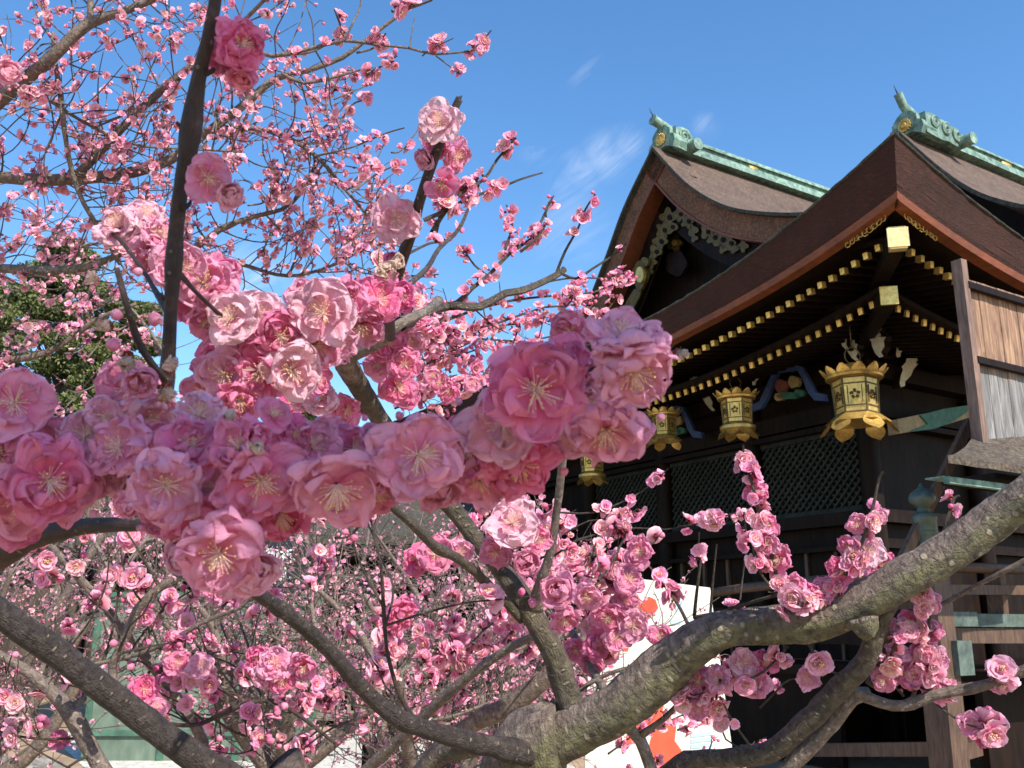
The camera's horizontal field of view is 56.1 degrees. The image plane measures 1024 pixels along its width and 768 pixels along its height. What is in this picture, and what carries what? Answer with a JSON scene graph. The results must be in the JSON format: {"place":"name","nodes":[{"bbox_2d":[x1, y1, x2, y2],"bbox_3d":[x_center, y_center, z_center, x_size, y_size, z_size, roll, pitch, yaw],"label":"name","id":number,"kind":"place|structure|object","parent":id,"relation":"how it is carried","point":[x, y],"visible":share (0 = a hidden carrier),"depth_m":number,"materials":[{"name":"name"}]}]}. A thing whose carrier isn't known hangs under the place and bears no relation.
{"place":"outdoors","nodes":[
{"label":"outdoors","id":0,"kind":"place"},
{"bbox_2d":[64,732,574,767],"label":"gravel path","id":1,"kind":"structure","parent":0,"point":[327,761],"depth_m":10.68,"materials":[{"name":"white gravel"}]},
{"bbox_2d":[81,590,321,760],"bbox_3d":[-3.534,3.323,11.001,2.631,1.875,0.135,0,-14,0],"label":"board fence","id":2,"kind":"object","parent":1,"relation":"on","point":[122,743],"visible":0.16,"depth_m":10.86,"materials":[{"name":"green wood"}]},
{"bbox_2d":[357,568,375,765],"bbox_3d":[-1.133,2.408,7.427,0.160,1.922,0.085,-8,-16,29],"label":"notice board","id":3,"kind":"object","parent":1,"relation":"on","point":[364,749],"visible":0.26,"depth_m":7.57,"materials":[{"name":"brown wood"}]},
{"bbox_2d":[4,698,982,767],"bbox_3d":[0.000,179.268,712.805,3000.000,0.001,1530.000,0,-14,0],"label":"ground","id":4,"kind":"structure","parent":0,"point":[66,758],"depth_m":10.82,"materials":[{"name":"grey gravel"}]},
{"bbox_2d":[0,275,32,356],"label":"evergreen tree","id":5,"kind":"object","parent":4,"relation":"on","point":[7,315],"visible":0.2,"depth_m":20.76,"materials":[{"name":"green plant"}]},
{"bbox_2d":[0,756,63,767],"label":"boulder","id":6,"kind":"object","parent":4,"relation":"on","point":[41,762],"visible":0.28,"depth_m":8.66,"materials":[{"name":"grey stone"}]},
{"bbox_2d":[0,235,113,416],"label":"evergreen tree","id":7,"kind":"object","parent":4,"relation":"on","point":[61,364],"visible":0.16,"depth_m":23.17,"materials":[{"name":"green plant"}]},
{"bbox_2d":[0,496,164,697],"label":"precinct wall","id":8,"kind":"structure","parent":4,"relation":"on","point":[90,577],"depth_m":20.48,"materials":[{"name":"grey wood"}]},
{"bbox_2d":[0,254,197,754],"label":"plum tree","id":9,"kind":"object","parent":4,"relation":"on","point":[61,588],"visible":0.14,"depth_m":5.99,"materials":[{"name":"pink plant"}]},
{"bbox_2d":[56,296,162,699],"bbox_3d":[-8.563,2.275,20.949,3.007,8.733,2.545,0,-14,0],"label":"evergreen tree","id":10,"kind":"object","parent":4,"relation":"on","point":[101,352],"visible":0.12,"depth_m":21.10,"materials":[{"name":"green plant"}]},
{"bbox_2d":[0,497,270,767],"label":"plum tree","id":11,"kind":"object","parent":4,"relation":"on","point":[26,757],"visible":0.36,"depth_m":4.13,"materials":[{"name":"pink plant"}]},
{"bbox_2d":[0,0,491,419],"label":"plum tree","id":12,"kind":"object","parent":4,"relation":"on","point":[25,90],"visible":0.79,"depth_m":2.19,"materials":[{"name":"pink plant"}]},
{"bbox_2d":[59,411,471,767],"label":"plum tree","id":13,"kind":"object","parent":4,"relation":"on","point":[327,634],"visible":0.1,"depth_m":7.31,"materials":[{"name":"pink plant"}]},
{"bbox_2d":[0,497,539,767],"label":"plum tree","id":14,"kind":"object","parent":4,"relation":"on","point":[143,705],"visible":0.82,"depth_m":1.19,"materials":[{"name":"pink plant"}]},
{"bbox_2d":[62,499,490,725],"bbox_3d":[-3.460,3.625,15.986,6.100,3.700,4.630,-1,-14,4],"label":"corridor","id":15,"kind":"object","parent":4,"relation":"on","point":[467,507],"visible":0.06,"depth_m":14.81,"materials":[{"name":"grey wood"}]},
{"bbox_2d":[252,530,305,729],"bbox_3d":[-1.852,2.265,7.316,0.480,2.444,0.117,1,-14,-4],"label":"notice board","id":16,"kind":"object","parent":4,"relation":"on","point":[272,545],"visible":0.24,"depth_m":7.49,"materials":[{"name":"white wood"}]},
{"bbox_2d":[302,411,317,420],"bbox_3d":[-6.512,4.295,28.799,3.243,8.612,3.294,0,-14,0],"label":"evergreen tree","id":17,"kind":"object","parent":4,"relation":"on","point":[309,417],"visible":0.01,"depth_m":29.26,"materials":[{"name":"green plant"}]},
{"bbox_2d":[138,505,520,767],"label":"plum tree","id":18,"kind":"object","parent":4,"relation":"on","point":[324,745],"visible":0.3,"depth_m":4.66,"materials":[{"name":"pink plant"}]},
{"bbox_2d":[0,0,689,603],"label":"plum tree","id":19,"kind":"object","parent":4,"relation":"on","point":[210,480],"visible":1,"depth_m":0.33,"materials":[{"name":"pink plant"}]},
{"bbox_2d":[204,493,730,767],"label":"plum tree","id":20,"kind":"object","parent":4,"relation":"on","point":[501,679],"visible":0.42,"depth_m":3.82,"materials":[{"name":"pink plant"}]},
{"bbox_2d":[332,502,695,766],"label":"plum tree","id":21,"kind":"object","parent":4,"relation":"on","point":[415,591],"visible":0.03,"depth_m":5.92,"materials":[{"name":"pink plant"}]},
{"bbox_2d":[251,96,1023,767],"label":"plum tree","id":22,"kind":"object","parent":4,"relation":"on","point":[573,722],"visible":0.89,"depth_m":0.99,"materials":[{"name":"pink plant"}]},
{"bbox_2d":[585,573,731,767],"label":"votive board","id":23,"kind":"object","parent":4,"relation":"on","point":[670,743],"visible":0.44,"depth_m":4.39,"materials":[{"name":"white wood"}]},
{"bbox_2d":[393,86,1023,767],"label":"shrine hall","id":24,"kind":"structure","parent":4,"relation":"on","point":[773,282],"depth_m":12.24,"materials":[{"name":"brown wood"}]},
{"bbox_2d":[576,457,608,485],"bbox_3d":[1.249,0.894,15.043,0.551,1.357,0.551,2,-14,-8],"label":"hanging lantern","id":25,"kind":"object","parent":24,"relation":"hanging from","point":[589,475],"visible":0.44,"depth_m":14.82,"materials":[{"name":"metal"}]},
{"bbox_2d":[645,403,683,450],"bbox_3d":[2.162,0.398,13.691,0.532,1.047,0.609,2,-14,-8],"label":"hanging lantern","id":26,"kind":"object","parent":24,"relation":"hanging from","point":[665,433],"visible":0.85,"depth_m":13.51,"materials":[{"name":"metal"}]},
{"bbox_2d":[712,358,758,441],"bbox_3d":[2.921,0.152,12.523,0.590,1.135,0.590,2,-14,-8],"label":"hanging lantern","id":27,"kind":"object","parent":24,"relation":"hanging from","point":[736,412],"visible":0.99,"depth_m":12.34,"materials":[{"name":"metal"}]},
{"bbox_2d":[819,325,899,442],"bbox_3d":[3.912,-0.095,10.982,0.759,1.402,0.868,2,-14,-8],"label":"hanging lantern","id":28,"kind":"object","parent":24,"relation":"hanging from","point":[855,393],"visible":1,"depth_m":10.75,"materials":[{"name":"metal"}]},
{"bbox_2d":[925,436,1023,491],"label":"pent roof","id":29,"kind":"structure","parent":24,"relation":"attached to","point":[1005,454],"depth_m":7.79,"materials":[{"name":"wood"},{"name":"green copper"}]},
{"bbox_2d":[951,258,1023,441],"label":"board screen","id":30,"kind":"object","parent":29,"relation":"on","point":[991,325],"visible":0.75,"depth_m":8.65,"materials":[{"name":"brown wood"}]},
{"bbox_2d":[0,0,1023,426],"label":"sky","id":31,"kind":"structure","parent":0,"point":[804,89],"materials":[{"name":"blue"}]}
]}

